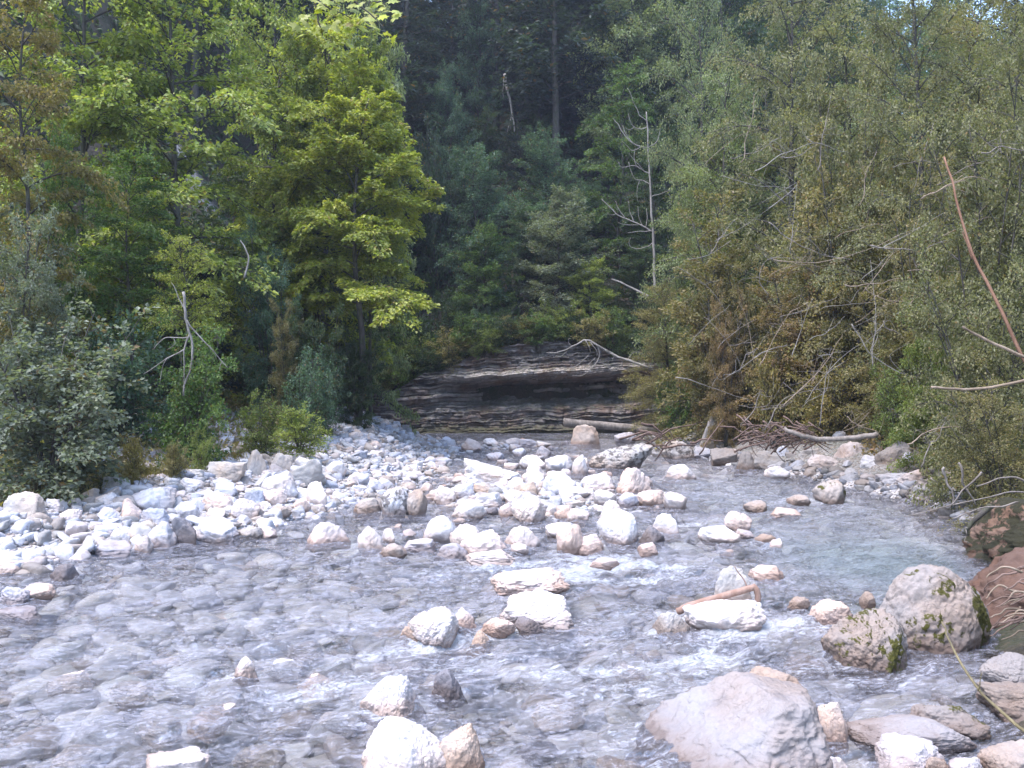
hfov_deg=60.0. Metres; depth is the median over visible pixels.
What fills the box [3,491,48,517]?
boulder
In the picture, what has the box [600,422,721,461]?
root tangle
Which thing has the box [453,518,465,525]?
rock
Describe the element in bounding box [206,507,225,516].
rock
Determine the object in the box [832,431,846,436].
rock
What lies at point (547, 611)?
boulder
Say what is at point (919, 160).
bare branch
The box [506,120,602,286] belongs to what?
tree
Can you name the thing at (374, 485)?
rock
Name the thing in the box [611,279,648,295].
dead branch
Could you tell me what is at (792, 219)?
bare branch
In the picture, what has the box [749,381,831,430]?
bare branch
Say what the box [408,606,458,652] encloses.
rock
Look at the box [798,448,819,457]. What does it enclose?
boulder
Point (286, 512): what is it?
rock
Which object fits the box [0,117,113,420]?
tree
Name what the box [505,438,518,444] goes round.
rock
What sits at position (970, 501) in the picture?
washed branch
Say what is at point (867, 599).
rock
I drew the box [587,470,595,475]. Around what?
rock
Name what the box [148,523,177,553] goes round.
rock
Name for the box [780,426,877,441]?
grey log
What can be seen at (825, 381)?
bare branch
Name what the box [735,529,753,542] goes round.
rock
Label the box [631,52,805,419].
tree
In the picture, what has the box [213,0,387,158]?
tree
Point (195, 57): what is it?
tree
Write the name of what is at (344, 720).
rock
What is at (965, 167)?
bare branch
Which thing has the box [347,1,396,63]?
fir tree
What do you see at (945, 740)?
boulder
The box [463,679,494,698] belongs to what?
rock
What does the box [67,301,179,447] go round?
bush
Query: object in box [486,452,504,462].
rock
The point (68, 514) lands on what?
rock
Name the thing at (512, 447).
rock
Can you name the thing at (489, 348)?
bush
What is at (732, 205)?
tree
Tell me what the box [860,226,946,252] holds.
bare branch
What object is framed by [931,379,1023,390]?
bare twig
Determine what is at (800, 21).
tree
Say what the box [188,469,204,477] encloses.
rock
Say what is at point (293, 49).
tree
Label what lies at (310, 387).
bush
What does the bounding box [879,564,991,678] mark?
boulder
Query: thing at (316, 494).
rock
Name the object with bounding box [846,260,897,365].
bare branch
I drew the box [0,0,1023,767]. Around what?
ground
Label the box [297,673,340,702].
rock
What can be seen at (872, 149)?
tree
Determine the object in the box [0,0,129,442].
tree
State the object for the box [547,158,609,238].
bush
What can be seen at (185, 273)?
tree
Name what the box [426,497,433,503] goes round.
rock
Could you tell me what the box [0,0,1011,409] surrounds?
undergrowth
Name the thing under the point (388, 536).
rock
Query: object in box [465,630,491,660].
rock
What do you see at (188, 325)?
dead tree
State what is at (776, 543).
rock
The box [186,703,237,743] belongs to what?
rock
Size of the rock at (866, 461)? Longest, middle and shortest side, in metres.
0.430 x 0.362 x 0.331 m
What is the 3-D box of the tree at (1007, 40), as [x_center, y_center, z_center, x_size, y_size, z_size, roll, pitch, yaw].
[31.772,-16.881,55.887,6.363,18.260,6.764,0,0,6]
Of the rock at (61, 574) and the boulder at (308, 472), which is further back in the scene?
the boulder at (308, 472)
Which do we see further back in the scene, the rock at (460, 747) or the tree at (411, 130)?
the tree at (411, 130)
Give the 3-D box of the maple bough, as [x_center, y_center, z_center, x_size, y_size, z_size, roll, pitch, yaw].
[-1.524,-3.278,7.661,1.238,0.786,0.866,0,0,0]
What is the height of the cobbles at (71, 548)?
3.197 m
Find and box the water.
[0,433,1023,767]
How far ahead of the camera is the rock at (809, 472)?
16.04 m
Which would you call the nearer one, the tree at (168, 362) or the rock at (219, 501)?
the rock at (219, 501)
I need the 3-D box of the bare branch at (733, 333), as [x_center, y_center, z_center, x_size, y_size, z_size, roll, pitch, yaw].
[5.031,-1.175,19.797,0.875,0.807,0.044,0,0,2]
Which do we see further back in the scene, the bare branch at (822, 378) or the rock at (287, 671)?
the bare branch at (822, 378)
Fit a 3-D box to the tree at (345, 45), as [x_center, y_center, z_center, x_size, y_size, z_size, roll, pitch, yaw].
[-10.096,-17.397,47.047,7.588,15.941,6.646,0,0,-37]
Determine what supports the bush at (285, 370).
on the ground at (458, 666)
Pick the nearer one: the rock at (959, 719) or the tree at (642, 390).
the rock at (959, 719)
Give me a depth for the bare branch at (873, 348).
12.49 m
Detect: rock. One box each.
[0,562,20,576]
[0,586,29,607]
[0,605,41,626]
[7,560,28,562]
[24,582,55,607]
[45,670,93,695]
[46,499,68,512]
[49,744,115,767]
[50,563,82,586]
[59,509,81,519]
[65,521,87,535]
[81,488,99,496]
[82,535,96,544]
[94,539,130,559]
[95,492,116,503]
[97,506,120,519]
[101,476,122,489]
[106,680,149,705]
[109,528,130,540]
[121,498,141,518]
[128,524,151,538]
[134,536,153,557]
[138,711,182,749]
[140,520,156,528]
[141,508,169,524]
[146,746,211,767]
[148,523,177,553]
[171,517,197,553]
[173,501,199,517]
[176,490,185,497]
[180,478,203,490]
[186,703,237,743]
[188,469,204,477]
[190,493,200,498]
[191,498,204,510]
[201,489,223,496]
[202,493,232,508]
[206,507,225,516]
[214,482,234,496]
[219,436,233,443]
[231,498,259,518]
[232,656,258,687]
[232,744,285,767]
[235,485,244,491]
[238,515,251,525]
[238,527,261,542]
[244,489,264,503]
[245,487,267,491]
[246,449,266,474]
[260,501,270,508]
[260,525,277,540]
[263,489,286,504]
[263,658,302,681]
[267,505,291,517]
[269,453,293,470]
[286,639,323,661]
[293,452,305,462]
[293,457,309,465]
[293,498,310,512]
[297,488,306,492]
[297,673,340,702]
[306,481,326,504]
[319,711,355,733]
[325,460,346,476]
[346,481,354,486]
[347,474,358,483]
[350,485,361,490]
[352,472,368,483]
[353,498,381,519]
[357,526,383,558]
[358,674,425,727]
[359,439,366,445]
[361,716,445,767]
[367,479,384,491]
[370,441,380,448]
[370,450,383,456]
[371,470,384,474]
[373,473,381,479]
[378,478,394,489]
[379,420,389,424]
[379,543,407,563]
[381,487,409,524]
[382,528,394,546]
[388,661,428,685]
[392,524,403,532]
[399,626,418,649]
[402,425,411,431]
[402,471,417,480]
[402,529,415,539]
[404,445,411,451]
[404,538,437,555]
[405,464,417,469]
[406,489,427,522]
[407,486,416,490]
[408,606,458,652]
[420,483,433,493]
[423,515,455,550]
[424,456,435,462]
[425,489,435,496]
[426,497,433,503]
[429,669,467,709]
[434,485,455,507]
[434,543,468,561]
[435,461,446,465]
[436,457,452,462]
[439,723,484,767]
[441,436,450,440]
[444,439,456,445]
[445,476,454,483]
[449,523,478,544]
[451,500,486,525]
[453,475,464,483]
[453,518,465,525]
[455,482,473,498]
[455,499,464,507]
[456,607,476,635]
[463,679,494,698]
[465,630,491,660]
[474,484,489,492]
[480,617,515,639]
[485,507,498,518]
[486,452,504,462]
[496,460,507,467]
[497,480,508,485]
[499,503,512,521]
[504,463,518,471]
[504,488,523,503]
[504,525,539,556]
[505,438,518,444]
[507,480,519,489]
[507,543,528,559]
[509,444,517,453]
[511,495,545,525]
[512,448,526,459]
[512,477,524,483]
[514,615,543,639]
[516,741,561,767]
[520,482,538,494]
[520,491,536,496]
[523,463,544,483]
[531,698,585,731]
[536,441,551,447]
[545,522,573,542]
[546,504,556,515]
[554,505,569,521]
[556,505,571,510]
[556,524,582,563]
[561,441,568,445]
[561,469,572,478]
[565,501,584,507]
[567,508,588,524]
[572,455,587,480]
[573,521,584,527]
[578,534,603,557]
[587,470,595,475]
[589,557,619,570]
[593,489,616,505]
[594,755,643,767]
[596,508,637,555]
[599,500,620,518]
[611,661,647,687]
[617,492,638,509]
[634,526,664,549]
[637,490,664,511]
[637,542,657,558]
[645,476,652,488]
[648,611,689,645]
[652,505,662,512]
[653,513,680,542]
[663,492,686,514]
[694,447,709,462]
[698,525,740,548]
[714,565,751,600]
[719,549,733,558]
[724,511,751,530]
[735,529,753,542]
[743,500,766,515]
[748,565,783,584]
[749,666,800,684]
[752,533,775,547]
[762,538,781,555]
[764,466,789,484]
[769,507,800,521]
[776,446,788,456]
[783,651,828,681]
[785,452,795,457]
[786,494,810,509]
[787,596,810,614]
[803,469,815,477]
[806,599,852,630]
[817,701,848,758]
[830,756,847,767]
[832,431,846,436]
[842,460,852,466]
[859,591,875,609]
[860,455,875,468]
[872,732,944,767]
[888,408,898,419]
[889,461,902,471]
[903,466,915,472]
[910,703,991,739]
[926,757,948,767]
[948,757,981,767]
[975,681,1023,724]
[977,739,1023,767]
[979,652,1023,682]
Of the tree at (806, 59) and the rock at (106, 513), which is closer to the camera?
the rock at (106, 513)
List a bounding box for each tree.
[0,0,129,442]
[0,0,210,379]
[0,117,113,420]
[0,167,85,464]
[0,245,87,357]
[42,0,286,401]
[51,145,193,426]
[86,89,193,268]
[134,228,234,437]
[144,285,227,395]
[153,247,249,408]
[155,0,267,134]
[189,36,349,407]
[192,157,288,393]
[204,0,343,353]
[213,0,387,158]
[218,0,420,358]
[221,2,230,98]
[222,5,421,364]
[246,0,329,59]
[256,86,446,424]
[264,0,409,120]
[299,170,416,343]
[299,225,388,411]
[322,0,420,434]
[330,28,413,411]
[345,0,469,259]
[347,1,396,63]
[359,53,414,284]
[370,1,418,140]
[372,1,424,51]
[385,66,432,214]
[392,2,425,141]
[396,0,492,148]
[409,113,460,299]
[420,57,482,247]
[434,135,522,321]
[443,221,524,340]
[446,0,547,142]
[447,0,511,167]
[447,0,567,55]
[475,0,663,200]
[491,110,555,195]
[497,182,621,323]
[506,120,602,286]
[516,69,565,163]
[555,255,622,349]
[557,0,717,130]
[565,0,699,181]
[572,52,673,276]
[602,88,670,291]
[603,244,670,328]
[612,281,701,443]
[615,127,696,294]
[628,0,770,416]
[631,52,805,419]
[644,0,725,60]
[646,201,776,407]
[650,136,803,421]
[662,0,807,152]
[666,0,777,180]
[668,0,801,175]
[687,0,881,420]
[695,0,788,118]
[738,2,804,123]
[740,0,877,175]
[748,2,977,416]
[750,81,937,378]
[751,88,780,108]
[756,1,815,142]
[766,1,853,174]
[770,0,900,180]
[789,0,878,173]
[794,18,916,422]
[801,96,944,382]
[806,0,1020,423]
[818,39,932,212]
[836,36,990,234]
[838,20,1023,412]
[849,0,909,83]
[858,13,962,233]
[859,0,894,48]
[860,0,1023,343]
[876,0,929,142]
[877,0,1023,383]
[879,0,907,83]
[896,0,978,209]
[919,0,1023,471]
[924,0,1023,180]
[932,26,1023,274]
[978,0,1023,177]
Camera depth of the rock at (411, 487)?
14.38 m
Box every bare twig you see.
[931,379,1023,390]
[962,326,1023,357]
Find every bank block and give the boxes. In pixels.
[945,497,1023,575]
[968,547,1023,628]
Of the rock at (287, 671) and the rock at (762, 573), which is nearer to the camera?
the rock at (287, 671)
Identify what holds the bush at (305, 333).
on the ground at (458, 666)
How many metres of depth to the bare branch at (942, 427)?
9.98 m
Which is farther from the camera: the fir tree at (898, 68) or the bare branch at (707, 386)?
the fir tree at (898, 68)
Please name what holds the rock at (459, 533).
on the water
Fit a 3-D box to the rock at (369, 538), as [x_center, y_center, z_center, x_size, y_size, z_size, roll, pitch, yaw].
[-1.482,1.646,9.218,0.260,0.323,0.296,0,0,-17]
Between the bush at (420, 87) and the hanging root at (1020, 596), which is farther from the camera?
the bush at (420, 87)
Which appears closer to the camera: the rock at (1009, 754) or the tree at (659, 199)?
the rock at (1009, 754)
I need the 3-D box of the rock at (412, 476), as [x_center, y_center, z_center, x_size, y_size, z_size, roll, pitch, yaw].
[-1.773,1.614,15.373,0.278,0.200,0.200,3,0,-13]
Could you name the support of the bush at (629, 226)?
on the ground at (458, 666)
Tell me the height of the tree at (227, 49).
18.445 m
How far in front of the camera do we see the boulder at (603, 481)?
14.04 m
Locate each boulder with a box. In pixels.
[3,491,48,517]
[88,521,129,530]
[132,486,176,509]
[196,515,240,551]
[207,461,247,481]
[261,471,297,497]
[290,459,326,485]
[305,522,350,552]
[460,529,507,552]
[461,438,481,453]
[461,458,521,484]
[464,549,516,566]
[475,492,502,508]
[482,438,498,446]
[490,567,569,597]
[499,589,573,635]
[519,439,535,448]
[519,455,545,472]
[535,446,550,462]
[542,471,575,490]
[545,455,572,472]
[557,482,590,497]
[570,424,600,450]
[580,472,615,490]
[589,443,652,477]
[614,432,636,446]
[616,467,651,496]
[624,671,832,767]
[659,441,693,464]
[662,464,699,484]
[682,599,766,643]
[699,408,723,448]
[710,447,737,471]
[734,451,756,477]
[753,450,783,471]
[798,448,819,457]
[807,454,838,467]
[812,479,845,511]
[821,607,907,694]
[833,441,865,457]
[846,714,976,756]
[874,440,911,464]
[875,472,904,484]
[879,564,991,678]
[895,469,932,487]
[905,477,939,499]
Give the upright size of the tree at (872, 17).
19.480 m
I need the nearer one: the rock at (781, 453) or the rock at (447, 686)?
the rock at (447, 686)
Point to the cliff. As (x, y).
(448, 402)
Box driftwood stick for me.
[676,566,768,620]
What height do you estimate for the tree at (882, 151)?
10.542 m
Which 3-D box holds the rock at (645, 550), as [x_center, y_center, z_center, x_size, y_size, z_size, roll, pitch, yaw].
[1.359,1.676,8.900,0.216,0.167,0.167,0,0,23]
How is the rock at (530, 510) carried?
on the ground at (458, 666)
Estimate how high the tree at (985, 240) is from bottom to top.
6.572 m
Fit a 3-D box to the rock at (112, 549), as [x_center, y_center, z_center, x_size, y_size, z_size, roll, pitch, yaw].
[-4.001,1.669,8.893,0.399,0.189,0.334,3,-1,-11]
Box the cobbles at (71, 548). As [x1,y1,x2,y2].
[0,378,984,583]
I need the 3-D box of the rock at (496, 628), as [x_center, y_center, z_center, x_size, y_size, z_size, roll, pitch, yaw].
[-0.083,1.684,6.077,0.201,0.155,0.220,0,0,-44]
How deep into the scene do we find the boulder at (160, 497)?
10.54 m
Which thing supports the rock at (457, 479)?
in the water
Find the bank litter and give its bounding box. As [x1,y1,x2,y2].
[690,377,1022,475]
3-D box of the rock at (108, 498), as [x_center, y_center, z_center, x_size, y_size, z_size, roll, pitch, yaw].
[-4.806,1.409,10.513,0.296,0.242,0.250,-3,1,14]
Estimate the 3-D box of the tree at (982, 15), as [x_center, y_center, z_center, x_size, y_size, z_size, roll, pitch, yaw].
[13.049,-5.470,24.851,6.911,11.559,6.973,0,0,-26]
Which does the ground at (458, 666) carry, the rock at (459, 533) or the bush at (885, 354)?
the bush at (885, 354)
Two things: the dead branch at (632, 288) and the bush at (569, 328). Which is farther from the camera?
the bush at (569, 328)
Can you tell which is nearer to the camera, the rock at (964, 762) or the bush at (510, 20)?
the rock at (964, 762)
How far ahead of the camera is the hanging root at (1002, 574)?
5.15 m
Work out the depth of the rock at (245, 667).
5.17 m
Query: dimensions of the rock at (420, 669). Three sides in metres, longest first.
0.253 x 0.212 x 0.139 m
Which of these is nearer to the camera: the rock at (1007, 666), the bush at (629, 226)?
the rock at (1007, 666)
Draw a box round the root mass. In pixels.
[699,414,831,458]
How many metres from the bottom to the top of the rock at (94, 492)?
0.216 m
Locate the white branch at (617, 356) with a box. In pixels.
[546,338,656,375]
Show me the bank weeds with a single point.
(233, 407)
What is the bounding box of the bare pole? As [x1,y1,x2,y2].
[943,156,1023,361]
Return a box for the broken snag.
[503,73,514,131]
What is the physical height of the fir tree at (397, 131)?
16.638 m
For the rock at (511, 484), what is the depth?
13.44 m
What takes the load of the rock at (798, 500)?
in the water
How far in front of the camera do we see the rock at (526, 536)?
9.27 m
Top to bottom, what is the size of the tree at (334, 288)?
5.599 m
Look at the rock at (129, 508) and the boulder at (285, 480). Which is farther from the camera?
the boulder at (285, 480)
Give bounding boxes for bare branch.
[675,375,748,399]
[679,268,730,318]
[689,241,729,259]
[704,123,760,165]
[704,317,741,363]
[712,325,788,384]
[718,319,756,348]
[724,176,796,188]
[731,138,778,158]
[737,310,753,355]
[738,231,801,295]
[739,366,785,425]
[741,110,753,162]
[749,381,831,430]
[754,295,814,365]
[755,122,844,170]
[755,168,811,208]
[768,222,845,271]
[773,234,901,276]
[781,143,813,157]
[781,293,836,316]
[782,338,840,407]
[788,183,796,253]
[792,299,812,355]
[793,345,858,425]
[805,361,845,401]
[809,316,844,339]
[817,97,837,169]
[821,292,877,308]
[828,395,885,438]
[835,209,887,237]
[844,278,900,286]
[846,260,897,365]
[847,268,909,315]
[851,323,926,377]
[857,152,876,205]
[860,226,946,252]
[862,247,902,292]
[883,213,942,247]
[893,149,949,167]
[907,397,978,444]
[909,407,956,467]
[912,126,933,190]
[921,160,998,200]
[937,159,1001,184]
[944,203,1002,235]
[968,124,1023,157]
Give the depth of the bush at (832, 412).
17.85 m
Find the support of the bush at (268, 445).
on the ground at (458, 666)
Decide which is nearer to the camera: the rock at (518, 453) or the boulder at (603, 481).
the boulder at (603, 481)
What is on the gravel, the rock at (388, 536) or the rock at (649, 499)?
the rock at (649, 499)
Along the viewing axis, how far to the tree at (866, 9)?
50.77 m
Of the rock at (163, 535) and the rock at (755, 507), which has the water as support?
the rock at (755, 507)
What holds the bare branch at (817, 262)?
on the ground at (458, 666)
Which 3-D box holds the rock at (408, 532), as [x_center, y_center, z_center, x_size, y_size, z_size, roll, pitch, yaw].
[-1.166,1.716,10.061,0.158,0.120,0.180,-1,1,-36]
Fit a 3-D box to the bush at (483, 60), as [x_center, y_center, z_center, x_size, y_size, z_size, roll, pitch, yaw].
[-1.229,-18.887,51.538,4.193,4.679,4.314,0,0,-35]
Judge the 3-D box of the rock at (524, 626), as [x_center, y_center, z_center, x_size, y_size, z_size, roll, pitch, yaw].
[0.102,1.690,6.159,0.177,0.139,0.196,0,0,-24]
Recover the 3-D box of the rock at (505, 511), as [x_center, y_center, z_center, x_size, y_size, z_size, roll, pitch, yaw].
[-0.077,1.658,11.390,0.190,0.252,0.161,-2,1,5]
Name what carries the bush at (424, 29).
on the ground at (458, 666)
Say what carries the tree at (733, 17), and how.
on the ground at (458, 666)
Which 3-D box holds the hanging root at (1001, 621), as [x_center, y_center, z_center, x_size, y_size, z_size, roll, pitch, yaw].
[2.954,1.437,5.319,0.177,0.086,0.026,0,0,0]
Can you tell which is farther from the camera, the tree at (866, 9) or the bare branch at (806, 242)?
the tree at (866, 9)
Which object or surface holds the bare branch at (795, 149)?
on the ground at (458, 666)
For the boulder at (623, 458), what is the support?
on the ground at (458, 666)
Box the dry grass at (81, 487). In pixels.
[0,421,284,505]
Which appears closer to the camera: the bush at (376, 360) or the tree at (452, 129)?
the bush at (376, 360)
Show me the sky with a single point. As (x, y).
(425, 0)
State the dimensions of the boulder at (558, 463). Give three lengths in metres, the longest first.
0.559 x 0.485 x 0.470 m
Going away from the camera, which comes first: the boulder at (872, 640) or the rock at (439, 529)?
the boulder at (872, 640)
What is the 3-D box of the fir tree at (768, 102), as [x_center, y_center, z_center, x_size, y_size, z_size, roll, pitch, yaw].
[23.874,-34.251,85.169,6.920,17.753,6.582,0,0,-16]
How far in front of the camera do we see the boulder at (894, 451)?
15.21 m
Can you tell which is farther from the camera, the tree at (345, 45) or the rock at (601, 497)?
the tree at (345, 45)
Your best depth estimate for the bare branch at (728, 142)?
18.05 m
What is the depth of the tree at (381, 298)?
19.98 m
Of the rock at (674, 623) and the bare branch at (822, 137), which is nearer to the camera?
the rock at (674, 623)
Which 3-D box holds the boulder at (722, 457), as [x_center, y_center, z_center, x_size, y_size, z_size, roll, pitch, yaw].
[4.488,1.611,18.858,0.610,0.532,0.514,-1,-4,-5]
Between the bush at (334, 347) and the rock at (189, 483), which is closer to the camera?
the rock at (189, 483)
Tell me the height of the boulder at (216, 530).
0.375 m
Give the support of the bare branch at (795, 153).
on the ground at (458, 666)
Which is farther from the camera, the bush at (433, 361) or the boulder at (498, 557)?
the bush at (433, 361)
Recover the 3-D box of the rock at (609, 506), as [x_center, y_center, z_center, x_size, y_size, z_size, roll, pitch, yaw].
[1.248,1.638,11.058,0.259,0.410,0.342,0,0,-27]
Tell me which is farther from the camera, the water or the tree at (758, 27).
the tree at (758, 27)
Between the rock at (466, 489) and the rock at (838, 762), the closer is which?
the rock at (838, 762)
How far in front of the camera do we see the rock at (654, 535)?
9.51 m
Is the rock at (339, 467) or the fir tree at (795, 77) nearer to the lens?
the rock at (339, 467)
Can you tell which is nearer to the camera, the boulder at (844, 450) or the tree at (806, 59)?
the boulder at (844, 450)
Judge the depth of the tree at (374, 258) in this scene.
37.30 m
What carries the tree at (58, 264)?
on the ground at (458, 666)
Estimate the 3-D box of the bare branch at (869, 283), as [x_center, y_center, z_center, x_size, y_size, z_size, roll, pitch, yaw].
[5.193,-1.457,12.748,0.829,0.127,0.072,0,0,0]
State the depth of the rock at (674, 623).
6.04 m
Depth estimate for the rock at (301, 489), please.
12.90 m
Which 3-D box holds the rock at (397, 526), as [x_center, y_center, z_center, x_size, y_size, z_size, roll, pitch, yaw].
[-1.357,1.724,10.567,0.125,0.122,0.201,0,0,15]
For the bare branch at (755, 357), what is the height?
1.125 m
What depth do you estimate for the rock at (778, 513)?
11.27 m
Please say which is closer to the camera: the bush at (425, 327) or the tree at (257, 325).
the tree at (257, 325)
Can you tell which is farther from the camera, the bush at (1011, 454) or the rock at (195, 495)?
the rock at (195, 495)
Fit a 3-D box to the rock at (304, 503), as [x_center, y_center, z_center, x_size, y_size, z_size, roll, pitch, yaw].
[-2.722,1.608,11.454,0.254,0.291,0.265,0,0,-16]
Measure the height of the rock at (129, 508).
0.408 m
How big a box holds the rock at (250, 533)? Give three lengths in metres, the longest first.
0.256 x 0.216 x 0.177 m
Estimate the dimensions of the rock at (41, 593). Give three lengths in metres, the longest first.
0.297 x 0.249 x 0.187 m
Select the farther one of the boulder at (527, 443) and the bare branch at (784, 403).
the boulder at (527, 443)
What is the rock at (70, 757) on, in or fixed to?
on the riverbed cobbles at (130, 757)
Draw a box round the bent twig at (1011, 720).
[941,621,1023,732]
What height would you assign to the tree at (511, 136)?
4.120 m
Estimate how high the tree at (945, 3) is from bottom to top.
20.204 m
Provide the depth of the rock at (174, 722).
4.53 m
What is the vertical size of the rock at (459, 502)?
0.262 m
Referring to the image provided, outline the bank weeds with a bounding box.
[0,191,309,505]
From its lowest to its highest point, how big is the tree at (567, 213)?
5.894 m
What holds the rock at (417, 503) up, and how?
on the riverbed cobbles at (130, 757)
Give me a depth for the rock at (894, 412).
15.47 m
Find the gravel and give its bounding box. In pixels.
[0,331,975,590]
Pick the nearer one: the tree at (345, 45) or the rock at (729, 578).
the rock at (729, 578)
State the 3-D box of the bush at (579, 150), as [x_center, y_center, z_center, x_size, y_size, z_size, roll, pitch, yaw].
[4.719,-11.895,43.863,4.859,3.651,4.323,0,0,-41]
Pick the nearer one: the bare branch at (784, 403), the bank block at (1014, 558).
the bank block at (1014, 558)
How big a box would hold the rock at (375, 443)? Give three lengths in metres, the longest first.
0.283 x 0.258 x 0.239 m
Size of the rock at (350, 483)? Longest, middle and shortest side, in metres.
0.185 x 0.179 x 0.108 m
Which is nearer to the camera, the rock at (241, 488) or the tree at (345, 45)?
the rock at (241, 488)
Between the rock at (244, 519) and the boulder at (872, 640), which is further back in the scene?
the rock at (244, 519)
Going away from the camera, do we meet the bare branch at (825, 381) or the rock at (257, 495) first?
the rock at (257, 495)
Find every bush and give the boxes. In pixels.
[0,292,160,506]
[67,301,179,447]
[117,434,153,483]
[136,309,238,468]
[160,438,193,481]
[186,422,217,471]
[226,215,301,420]
[234,387,290,455]
[261,297,312,426]
[268,401,334,458]
[279,343,336,443]
[283,300,348,433]
[300,352,351,436]
[315,317,348,400]
[328,325,388,428]
[332,309,392,368]
[346,326,387,397]
[364,278,421,356]
[372,212,434,295]
[373,349,430,390]
[374,365,398,396]
[382,297,423,383]
[396,312,442,380]
[396,332,439,385]
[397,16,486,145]
[404,168,482,259]
[407,332,438,378]
[409,0,457,92]
[410,122,452,189]
[411,58,473,129]
[412,344,451,375]
[424,325,475,372]
[428,0,473,61]
[428,283,469,363]
[438,65,486,138]
[439,98,508,178]
[443,170,538,252]
[448,309,493,360]
[456,31,515,89]
[464,318,510,363]
[467,294,499,353]
[476,35,523,112]
[485,304,523,347]
[496,313,541,345]
[499,192,592,268]
[501,7,560,74]
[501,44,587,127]
[514,309,563,353]
[533,297,579,342]
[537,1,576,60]
[538,310,593,345]
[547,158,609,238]
[548,313,584,345]
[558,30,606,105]
[561,108,638,173]
[570,307,616,356]
[579,1,610,75]
[582,303,632,356]
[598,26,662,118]
[605,190,674,261]
[611,321,641,358]
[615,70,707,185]
[618,322,666,362]
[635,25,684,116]
[654,187,782,448]
[654,358,701,437]
[675,309,748,437]
[686,257,772,438]
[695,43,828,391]
[698,277,754,447]
[732,256,871,433]
[745,317,809,445]
[756,190,867,417]
[769,115,918,442]
[786,341,871,436]
[832,268,944,437]
[859,147,968,443]
[868,357,916,448]
[883,296,968,472]
[889,219,1023,516]
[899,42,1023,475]
[923,349,1023,537]
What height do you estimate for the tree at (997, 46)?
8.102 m
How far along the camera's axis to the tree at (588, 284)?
32.36 m
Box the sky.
[425,0,1022,88]
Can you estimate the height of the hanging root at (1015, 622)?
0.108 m
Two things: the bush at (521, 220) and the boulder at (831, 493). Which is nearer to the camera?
the boulder at (831, 493)
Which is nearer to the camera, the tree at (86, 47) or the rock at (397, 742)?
the rock at (397, 742)
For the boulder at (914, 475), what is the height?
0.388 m
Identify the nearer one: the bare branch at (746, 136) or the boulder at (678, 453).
the bare branch at (746, 136)
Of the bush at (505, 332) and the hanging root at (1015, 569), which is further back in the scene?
the bush at (505, 332)
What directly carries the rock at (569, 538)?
in the water
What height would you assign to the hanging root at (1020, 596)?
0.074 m
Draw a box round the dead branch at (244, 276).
[240,240,249,277]
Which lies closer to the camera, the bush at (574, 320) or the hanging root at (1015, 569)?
the hanging root at (1015, 569)
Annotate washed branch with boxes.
[903,491,1023,516]
[941,467,954,503]
[949,472,982,505]
[953,501,1018,518]
[958,462,975,504]
[964,503,992,533]
[976,476,1023,486]
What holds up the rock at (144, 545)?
on the ground at (458, 666)
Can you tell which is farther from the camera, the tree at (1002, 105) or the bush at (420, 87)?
the bush at (420, 87)
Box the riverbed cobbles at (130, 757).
[0,449,987,767]
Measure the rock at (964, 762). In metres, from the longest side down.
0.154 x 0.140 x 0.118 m
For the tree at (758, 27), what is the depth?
53.74 m
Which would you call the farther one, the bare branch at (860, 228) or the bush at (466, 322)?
the bush at (466, 322)
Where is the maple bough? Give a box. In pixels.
[289,0,401,48]
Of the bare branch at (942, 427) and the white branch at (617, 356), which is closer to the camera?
the bare branch at (942, 427)
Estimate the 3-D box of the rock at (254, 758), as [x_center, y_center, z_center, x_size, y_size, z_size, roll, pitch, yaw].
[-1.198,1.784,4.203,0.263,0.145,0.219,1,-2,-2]
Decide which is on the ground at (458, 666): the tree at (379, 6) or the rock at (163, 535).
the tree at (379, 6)
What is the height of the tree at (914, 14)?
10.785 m
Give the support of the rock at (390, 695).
on the riverbed cobbles at (130, 757)
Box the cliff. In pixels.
[336,341,749,441]
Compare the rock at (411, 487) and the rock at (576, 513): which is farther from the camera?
the rock at (411, 487)
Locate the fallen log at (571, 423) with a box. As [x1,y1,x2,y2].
[563,418,664,433]
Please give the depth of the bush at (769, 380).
18.87 m
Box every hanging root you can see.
[984,571,1018,588]
[984,596,1014,606]
[986,566,1022,577]
[986,584,1016,598]
[990,606,1020,617]
[990,616,1017,630]
[990,618,1022,635]
[993,610,1022,625]
[995,595,1023,606]
[996,615,1023,623]
[1001,630,1023,639]
[1003,609,1023,621]
[1004,581,1023,590]
[1005,590,1023,604]
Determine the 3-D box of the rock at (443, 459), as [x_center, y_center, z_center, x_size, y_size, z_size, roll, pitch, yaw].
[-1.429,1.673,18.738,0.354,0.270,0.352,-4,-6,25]
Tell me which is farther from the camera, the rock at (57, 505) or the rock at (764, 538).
the rock at (57, 505)
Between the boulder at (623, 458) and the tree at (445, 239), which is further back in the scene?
the tree at (445, 239)
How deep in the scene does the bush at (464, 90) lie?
49.05 m
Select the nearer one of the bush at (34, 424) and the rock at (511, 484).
the bush at (34, 424)
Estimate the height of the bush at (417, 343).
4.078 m
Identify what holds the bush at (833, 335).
on the ground at (458, 666)
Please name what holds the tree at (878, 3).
on the ground at (458, 666)
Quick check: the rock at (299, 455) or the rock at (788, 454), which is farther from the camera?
the rock at (788, 454)
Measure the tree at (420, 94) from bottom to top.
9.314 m
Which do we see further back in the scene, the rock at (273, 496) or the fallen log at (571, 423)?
the fallen log at (571, 423)
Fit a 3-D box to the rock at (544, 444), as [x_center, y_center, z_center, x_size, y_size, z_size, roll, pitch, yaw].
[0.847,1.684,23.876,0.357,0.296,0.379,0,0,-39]
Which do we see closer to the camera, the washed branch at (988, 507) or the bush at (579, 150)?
the washed branch at (988, 507)

